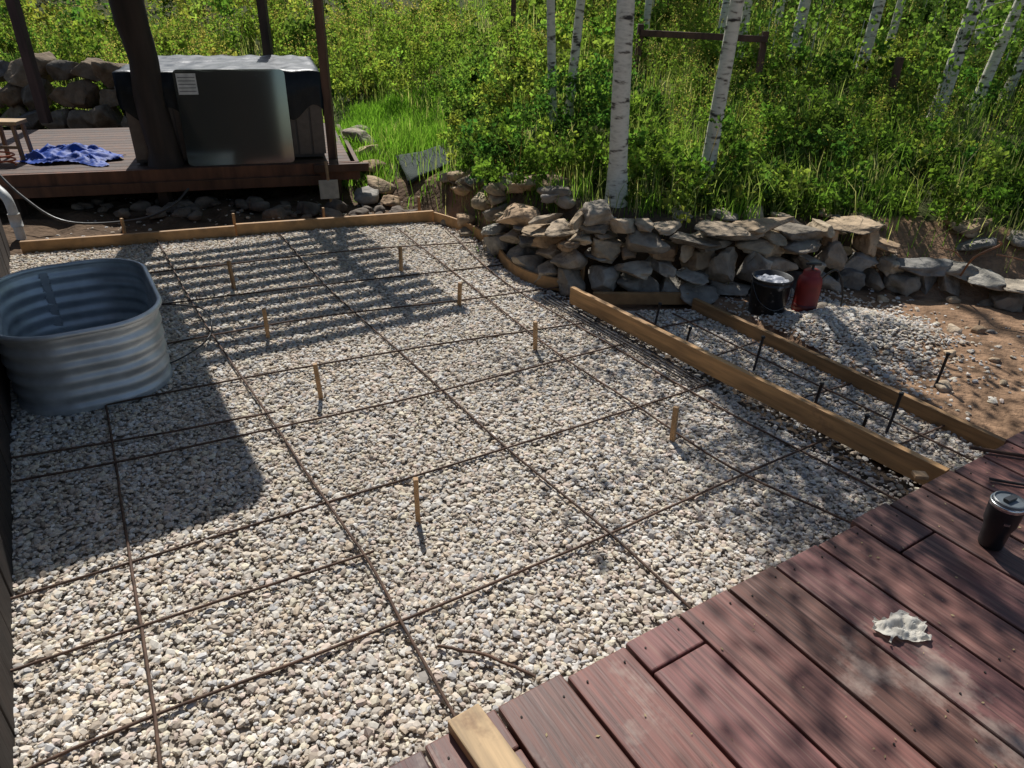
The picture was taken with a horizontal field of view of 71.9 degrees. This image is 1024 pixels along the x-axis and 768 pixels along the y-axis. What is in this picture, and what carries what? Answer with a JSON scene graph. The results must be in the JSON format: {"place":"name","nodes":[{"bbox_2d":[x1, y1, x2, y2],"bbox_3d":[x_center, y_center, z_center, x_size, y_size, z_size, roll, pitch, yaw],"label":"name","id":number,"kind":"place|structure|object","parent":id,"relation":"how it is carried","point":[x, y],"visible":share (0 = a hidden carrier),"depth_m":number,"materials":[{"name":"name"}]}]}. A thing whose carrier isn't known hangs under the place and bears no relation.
{"place":"outdoors","nodes":[
{"label":"outdoors","id":0,"kind":"place"},
{"bbox_2d":[232,213,237,235],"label":"wooden stake","id":1,"kind":"object","parent":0,"point":[233,219],"visible":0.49,"depth_m":5.83,"materials":[{"name":"brown wood"}]},
{"bbox_2d":[0,0,1023,498],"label":"ground","id":2,"kind":"structure","parent":0,"point":[1004,418],"depth_m":5.06,"materials":[{"name":"soil"}]},
{"bbox_2d":[0,220,15,767],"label":"siding","id":3,"kind":"object","parent":2,"relation":"on","point":[7,725],"visible":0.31,"depth_m":2.38,"materials":[{"name":"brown wood"}]},
{"bbox_2d":[0,185,26,239],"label":"drain pipe","id":4,"kind":"object","parent":2,"relation":"on","point":[15,219],"visible":0.97,"depth_m":5.50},
{"bbox_2d":[0,174,189,224],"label":"garden hose","id":5,"kind":"object","parent":2,"relation":"on","point":[85,223],"visible":0.98,"depth_m":5.86,"materials":[{"name":"plastic"}]},
{"bbox_2d":[0,51,227,129],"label":"boulder wall","id":6,"kind":"structure","parent":2,"relation":"on","point":[16,97],"depth_m":8.59,"materials":[{"name":"stone"}]},
{"bbox_2d":[120,218,126,233],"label":"wooden stake","id":7,"kind":"object","parent":2,"relation":"on","point":[123,225],"visible":0.55,"depth_m":5.56,"materials":[{"name":"brown wood"}]},
{"bbox_2d":[19,225,235,253],"bbox_3d":[-2.979,-1.137,5.546,1.520,0.095,0.047,-9,31,-18],"label":"wooden form board","id":8,"kind":"object","parent":2,"relation":"on","point":[67,243],"visible":0.99,"depth_m":5.50,"materials":[{"name":"brown wood"}]},
{"bbox_2d":[0,123,368,217],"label":"hot tub deck","id":9,"kind":"structure","parent":2,"relation":"on","point":[127,173],"depth_m":6.46,"materials":[{"name":"brown wood"}]},
{"bbox_2d":[0,151,16,165],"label":"orange cord","id":10,"kind":"object","parent":9,"relation":"on","point":[13,158],"visible":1,"depth_m":6.23,"materials":[{"name":"plastic"}]},
{"bbox_2d":[0,118,33,160],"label":"wooden stool","id":11,"kind":"object","parent":9,"relation":"on","point":[12,122],"visible":0.81,"depth_m":6.40,"materials":[{"name":"brown wood"}]},
{"bbox_2d":[15,142,122,166],"bbox_3d":[-4.095,-2.164,6.543,0.940,0.141,0.620,2,29,0],"label":"blue tarp","id":12,"kind":"object","parent":9,"relation":"on","point":[93,155],"visible":0.98,"depth_m":6.45,"materials":[{"name":"blue fabric"}]},
{"bbox_2d":[5,0,337,168],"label":"timber pergola","id":13,"kind":"object","parent":9,"relation":"on","point":[130,19],"visible":0.89,"depth_m":6.25,"materials":[{"name":"brown wood"}]},
{"bbox_2d":[112,55,325,162],"bbox_3d":[-2.829,-2.823,7.099,1.739,0.783,1.686,-7,30,-15],"label":"hot tub","id":14,"kind":"object","parent":9,"relation":"on","point":[304,91],"visible":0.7,"depth_m":6.53,"materials":[{"name":"plastic"}]},
{"bbox_2d":[172,69,294,165],"bbox_3d":[-2.495,-2.405,6.382,0.930,0.800,0.082,-7,30,-15],"label":"leaning glass panel","id":15,"kind":"object","parent":9,"relation":"on","point":[233,116],"visible":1,"depth_m":6.37,"materials":[{"name":"grey glass"}]},
{"bbox_2d":[236,210,433,235],"bbox_3d":[-1.483,-1.383,6.054,1.658,0.100,0.041,-8,30,-17],"label":"wooden form board","id":16,"kind":"object","parent":2,"relation":"on","point":[270,227],"visible":0.97,"depth_m":6.02,"materials":[{"name":"brown wood"}]},
{"bbox_2d":[417,197,420,210],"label":"wooden stake","id":17,"kind":"object","parent":2,"relation":"on","point":[418,204],"visible":0.56,"depth_m":6.35,"materials":[{"name":"brown wood"}]},
{"bbox_2d":[396,145,454,184],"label":"stone slab","id":18,"kind":"structure","parent":2,"relation":"on","point":[409,168],"depth_m":7.01,"materials":[{"name":"grey stone"}]},
{"bbox_2d":[0,0,932,66],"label":"distant shrubs","id":19,"kind":"object","parent":2,"relation":"on","point":[195,10],"visible":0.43,"depth_m":10.97,"materials":[{"name":"green plant"}]},
{"bbox_2d":[433,212,558,290],"bbox_3d":[-0.161,-1.066,5.545,0.196,0.090,1.994,-15,33,-27],"label":"curved form board","id":20,"kind":"object","parent":2,"relation":"on","point":[521,273],"visible":0.71,"depth_m":5.16,"materials":[{"name":"brown wood"}]},
{"bbox_2d":[0,0,1023,225],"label":"hillside shrubs","id":21,"kind":"object","parent":2,"relation":"on","point":[483,72],"visible":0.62,"depth_m":6.05,"materials":[{"name":"green plant"}]},
{"bbox_2d":[0,0,1023,283],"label":"hillside grass","id":22,"kind":"structure","parent":2,"relation":"on","point":[410,130],"depth_m":6.90,"materials":[{"name":"green plant"}]},
{"bbox_2d":[0,0,1023,189],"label":"flowering weeds","id":23,"kind":"object","parent":2,"relation":"on","point":[395,36],"visible":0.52,"depth_m":9.07,"materials":[{"name":"green plant"}]},
{"bbox_2d":[9,197,1023,767],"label":"gravel bed","id":24,"kind":"object","parent":2,"relation":"on","point":[305,723],"visible":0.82,"depth_m":2.89,"materials":[{"name":"grey gravel"}]},
{"bbox_2d":[0,258,172,416],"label":"galvanized stock tank","id":25,"kind":"object","parent":24,"relation":"on","point":[77,337],"visible":1,"depth_m":3.47,"materials":[{"name":"silver metal"}]},
{"bbox_2d":[161,303,212,363],"bbox_3d":[-1.925,-0.237,3.987,0.403,0.009,1.203,-4,30,-10],"label":"black cable","id":26,"kind":"object","parent":24,"relation":"on","point":[199,346],"visible":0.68,"depth_m":4.14,"materials":[{"name":"plastic"}]},
{"bbox_2d":[226,260,236,289],"bbox_3d":[-1.884,-0.711,4.752,0.024,0.250,0.027,20,34,29],"label":"wooden stake","id":27,"kind":"object","parent":24,"relation":"on","point":[231,275],"visible":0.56,"depth_m":4.73,"materials":[{"name":"brown wood"}]},
{"bbox_2d":[262,308,270,339],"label":"wooden stake","id":28,"kind":"object","parent":24,"relation":"on","point":[265,320],"visible":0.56,"depth_m":4.07,"materials":[{"name":"brown wood"}]},
{"bbox_2d":[313,363,323,400],"bbox_3d":[-0.956,0.010,3.495,0.030,0.251,0.024,-1,29,-5],"label":"wooden stake","id":29,"kind":"object","parent":24,"relation":"on","point":[318,381],"visible":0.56,"depth_m":3.47,"materials":[{"name":"beige wood"}]},
{"bbox_2d":[398,246,402,271],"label":"wooden stake","id":30,"kind":"object","parent":24,"relation":"on","point":[400,258],"visible":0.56,"depth_m":5.10,"materials":[{"name":"brown wood"}]},
{"bbox_2d":[413,477,420,524],"bbox_3d":[-0.363,0.465,2.702,0.020,0.251,0.031,-4,29,-9],"label":"wooden stake","id":31,"kind":"object","parent":24,"relation":"on","point":[416,499],"visible":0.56,"depth_m":2.68,"materials":[{"name":"beige wood"}]},
{"bbox_2d":[457,282,461,306],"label":"wooden stake","id":32,"kind":"object","parent":24,"relation":"on","point":[459,298],"visible":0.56,"depth_m":4.57,"materials":[{"name":"brown wood"}]},
{"bbox_2d":[10,226,973,767],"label":"rebar grid","id":33,"kind":"object","parent":24,"relation":"on","point":[362,554],"visible":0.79,"depth_m":3.09,"materials":[{"name":"metal"}]},
{"bbox_2d":[533,321,537,351],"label":"wooden stake","id":34,"kind":"object","parent":24,"relation":"on","point":[535,335],"visible":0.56,"depth_m":3.99,"materials":[{"name":"brown wood"}]},
{"bbox_2d":[654,302,661,323],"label":"steel form stake","id":35,"kind":"object","parent":24,"relation":"on","point":[658,309],"visible":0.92,"depth_m":4.37,"materials":[{"name":"black metal"}]},
{"bbox_2d":[669,406,678,441],"bbox_3d":[0.741,0.206,3.237,0.031,0.236,0.022,20,34,30],"label":"wooden stake","id":36,"kind":"object","parent":24,"relation":"on","point":[674,422],"visible":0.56,"depth_m":3.21,"materials":[{"name":"beige wood"}]},
{"bbox_2d":[686,326,691,340],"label":"steel form stake","id":37,"kind":"object","parent":24,"relation":"on","point":[689,332],"visible":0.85,"depth_m":4.08,"materials":[{"name":"black metal"}]},
{"bbox_2d":[752,335,764,370],"bbox_3d":[1.357,-0.149,3.893,0.040,0.248,0.021,-17,34,-30],"label":"steel form stake","id":38,"kind":"object","parent":24,"relation":"on","point":[759,351],"visible":0.92,"depth_m":3.87,"materials":[{"name":"black metal"}]},
{"bbox_2d":[569,286,949,484],"bbox_3d":[1.069,-0.091,3.712,0.037,0.110,2.381,-18,34,-31],"label":"long form board","id":39,"kind":"object","parent":24,"relation":"on","point":[893,455],"visible":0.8,"depth_m":3.44,"materials":[{"name":"brown wood"}]},
{"bbox_2d":[814,381,824,403],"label":"steel form stake","id":40,"kind":"object","parent":24,"relation":"on","point":[821,383],"visible":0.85,"depth_m":3.41,"materials":[{"name":"black metal"}]},
{"bbox_2d":[852,414,869,450],"bbox_3d":[1.607,0.234,3.256,0.040,0.209,0.021,-17,34,-30],"label":"steel form stake","id":41,"kind":"object","parent":24,"relation":"on","point":[866,416],"visible":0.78,"depth_m":3.22,"materials":[{"name":"black metal"}]},
{"bbox_2d":[885,391,903,433],"bbox_3d":[1.799,0.159,3.338,0.040,0.268,0.021,-17,34,-30],"label":"steel form stake","id":42,"kind":"object","parent":24,"relation":"on","point":[901,393],"visible":0.92,"depth_m":3.31,"materials":[{"name":"black metal"}]},
{"bbox_2d":[71,125,1023,415],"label":"loose rocks","id":43,"kind":"object","parent":2,"relation":"on","point":[189,209],"visible":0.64,"depth_m":6.16,"materials":[{"name":"stone"}]},
{"bbox_2d":[319,161,339,201],"bbox_3d":[-1.698,-1.823,6.532,0.171,0.440,0.183,-7,30,-15],"label":"flat shovel","id":44,"kind":"object","parent":43,"relation":"on","point":[329,188],"visible":0.98,"depth_m":6.48,"materials":[{"name":"grey metal"}]},
{"bbox_2d":[547,0,557,131],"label":"aspen tree","id":45,"kind":"object","parent":2,"relation":"on","point":[551,49],"visible":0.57,"depth_m":6.10,"materials":[{"name":"white plant"}]},
{"bbox_2d":[564,0,584,115],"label":"aspen tree","id":46,"kind":"object","parent":2,"relation":"on","point":[577,31],"visible":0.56,"depth_m":6.17,"materials":[{"name":"white plant"}]},
{"bbox_2d":[580,267,584,280],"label":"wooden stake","id":47,"kind":"object","parent":2,"relation":"on","point":[582,274],"visible":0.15,"depth_m":4.89,"materials":[{"name":"brown wood"}]},
{"bbox_2d":[605,0,634,207],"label":"aspen tree","id":48,"kind":"object","parent":2,"relation":"on","point":[617,174],"visible":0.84,"depth_m":4.71,"materials":[{"name":"white plant"}]},
{"bbox_2d":[593,292,688,304],"bbox_3d":[0.855,-0.572,4.701,0.641,0.080,0.035,0,29,-3],"label":"wooden form board","id":49,"kind":"object","parent":2,"relation":"on","point":[641,298],"visible":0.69,"depth_m":4.68,"materials":[{"name":"brown wood"}]},
{"bbox_2d":[643,0,652,29],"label":"aspen tree","id":50,"kind":"object","parent":2,"relation":"on","point":[647,10],"visible":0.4,"depth_m":8.45,"materials":[{"name":"white plant"}]},
{"bbox_2d":[389,430,1023,767],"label":"wooden deck","id":51,"kind":"structure","parent":2,"relation":"on","point":[676,680],"depth_m":1.90,"materials":[{"name":"brown wood"}]},
{"bbox_2d":[448,704,525,767],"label":"wood offcut","id":52,"kind":"object","parent":51,"relation":"on","point":[480,740],"visible":1,"depth_m":1.66,"materials":[{"name":"beige wood"}]},
{"bbox_2d":[545,472,1023,767],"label":"leaf litter","id":53,"kind":"object","parent":51,"relation":"on","point":[803,686],"visible":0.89,"depth_m":1.94,"materials":[{"name":"plant"}]},
{"bbox_2d":[872,610,931,642],"bbox_3d":[1.116,0.693,2.028,0.172,0.024,0.129,2,29,0],"label":"crumpled paper","id":54,"kind":"object","parent":51,"relation":"on","point":[901,624],"visible":1,"depth_m":2.03,"materials":[{"name":"white paper"}]},
{"bbox_2d":[911,470,928,479],"bbox_3d":[1.553,0.347,2.686,0.050,0.016,0.040,4,29,4],"label":"wood offcut","id":55,"kind":"object","parent":51,"relation":"on","point":[920,475],"visible":1,"depth_m":2.68,"materials":[{"name":"beige wood"}]},
{"bbox_2d":[969,446,1023,457],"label":"pry bar","id":56,"kind":"object","parent":51,"relation":"on","point":[996,451],"visible":1,"depth_m":2.83,"materials":[{"name":"metal"}]},
{"bbox_2d":[978,491,1023,550],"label":"travel tumbler","id":57,"kind":"object","parent":51,"relation":"on","point":[1003,515],"visible":1,"depth_m":2.29,"materials":[{"name":"metal"}]},
{"bbox_2d":[989,477,1023,485],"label":"steel rod","id":58,"kind":"object","parent":51,"relation":"on","point":[1006,481],"visible":1,"depth_m":2.66,"materials":[{"name":"black metal"}]},
{"bbox_2d":[510,0,904,115],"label":"wooden fence","id":59,"kind":"object","parent":2,"relation":"on","point":[762,39],"visible":0.57,"depth_m":7.12,"materials":[{"name":"brown wood"}]},
{"bbox_2d":[716,0,729,50],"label":"aspen tree","id":60,"kind":"object","parent":2,"relation":"on","point":[724,8],"visible":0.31,"depth_m":8.45,"materials":[{"name":"white plant"}]},
{"bbox_2d":[738,0,752,56],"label":"aspen tree","id":61,"kind":"object","parent":2,"relation":"on","point":[746,13],"visible":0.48,"depth_m":8.63,"materials":[{"name":"white plant"}]},
{"bbox_2d":[481,199,1023,311],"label":"dry stone wall","id":62,"kind":"structure","parent":2,"relation":"on","point":[535,235],"depth_m":4.77,"materials":[{"name":"grey stone"}]},
{"bbox_2d":[939,240,1023,275],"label":"dead branch","id":63,"kind":"object","parent":62,"relation":"on","point":[977,255],"visible":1,"depth_m":4.50,"materials":[{"name":"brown wood"}]},
{"bbox_2d":[748,269,793,315],"bbox_3d":[1.615,-0.532,4.439,0.256,0.300,0.269,2,29,0],"label":"plastic bucket","id":64,"kind":"object","parent":2,"relation":"on","point":[770,292],"visible":0.92,"depth_m":4.36,"materials":[{"name":"plastic"}]},
{"bbox_2d":[697,0,847,189],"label":"aspen tree","id":65,"kind":"object","parent":2,"relation":"on","point":[726,62],"visible":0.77,"depth_m":5.00,"materials":[{"name":"white plant"}]},
{"bbox_2d":[773,0,816,30],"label":"aspen tree","id":66,"kind":"object","parent":2,"relation":"on","point":[782,7],"visible":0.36,"depth_m":8.93,"materials":[{"name":"white plant"}]},
{"bbox_2d":[788,0,810,74],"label":"aspen tree","id":67,"kind":"object","parent":2,"relation":"on","point":[806,5],"visible":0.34,"depth_m":7.84,"materials":[{"name":"white plant"}]},
{"bbox_2d":[791,262,843,311],"bbox_3d":[1.903,-0.552,4.387,0.290,0.398,0.158,16,32,24],"label":"red pump sprayer","id":68,"kind":"object","parent":2,"relation":"on","point":[808,287],"visible":0.63,"depth_m":4.35,"materials":[{"name":"plastic"}]},
{"bbox_2d":[691,298,1005,448],"bbox_3d":[1.738,-0.100,3.893,0.033,0.080,2.039,-16,33,-28],"label":"wooden form board","id":69,"kind":"object","parent":2,"relation":"on","point":[978,436],"visible":0.78,"depth_m":3.74,"materials":[{"name":"brown wood"}]},
{"bbox_2d":[687,0,1023,125],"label":"aspen saplings","id":70,"kind":"object","parent":2,"relation":"on","point":[970,51],"visible":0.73,"depth_m":7.41,"materials":[{"name":"green plant"}]},
{"bbox_2d":[848,0,885,90],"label":"aspen tree","id":71,"kind":"object","parent":2,"relation":"on","point":[878,7],"visible":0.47,"depth_m":7.30,"materials":[{"name":"white plant"}]},
{"bbox_2d":[880,0,919,58],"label":"aspen tree","id":72,"kind":"object","parent":2,"relation":"on","point":[900,9],"visible":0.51,"depth_m":8.19,"materials":[{"name":"white plant"}]},
{"bbox_2d":[933,352,950,387],"bbox_3d":[2.254,-0.042,3.722,0.040,0.268,0.021,-17,34,-30],"label":"steel form stake","id":73,"kind":"object","parent":2,"relation":"on","point":[948,354],"visible":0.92,"depth_m":3.69,"materials":[{"name":"black metal"}]},
{"bbox_2d":[954,0,994,57],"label":"aspen tree","id":74,"kind":"object","parent":2,"relation":"on","point":[988,2],"visible":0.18,"depth_m":8.14,"materials":[{"name":"white plant"}]},
{"bbox_2d":[926,0,1023,118],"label":"aspen tree","id":75,"kind":"object","parent":2,"relation":"on","point":[964,47],"visible":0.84,"depth_m":6.58,"materials":[{"name":"white plant"}]},
{"bbox_2d":[967,0,1023,111],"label":"aspen tree","id":76,"kind":"object","parent":2,"relation":"on","point":[996,55],"visible":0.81,"depth_m":6.80,"materials":[{"name":"white plant"}]},
{"bbox_2d":[995,47,1023,105],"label":"aspen tree","id":77,"kind":"object","parent":2,"relation":"on","point":[1019,71],"visible":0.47,"depth_m":7.18,"materials":[{"name":"white plant"}]}
]}

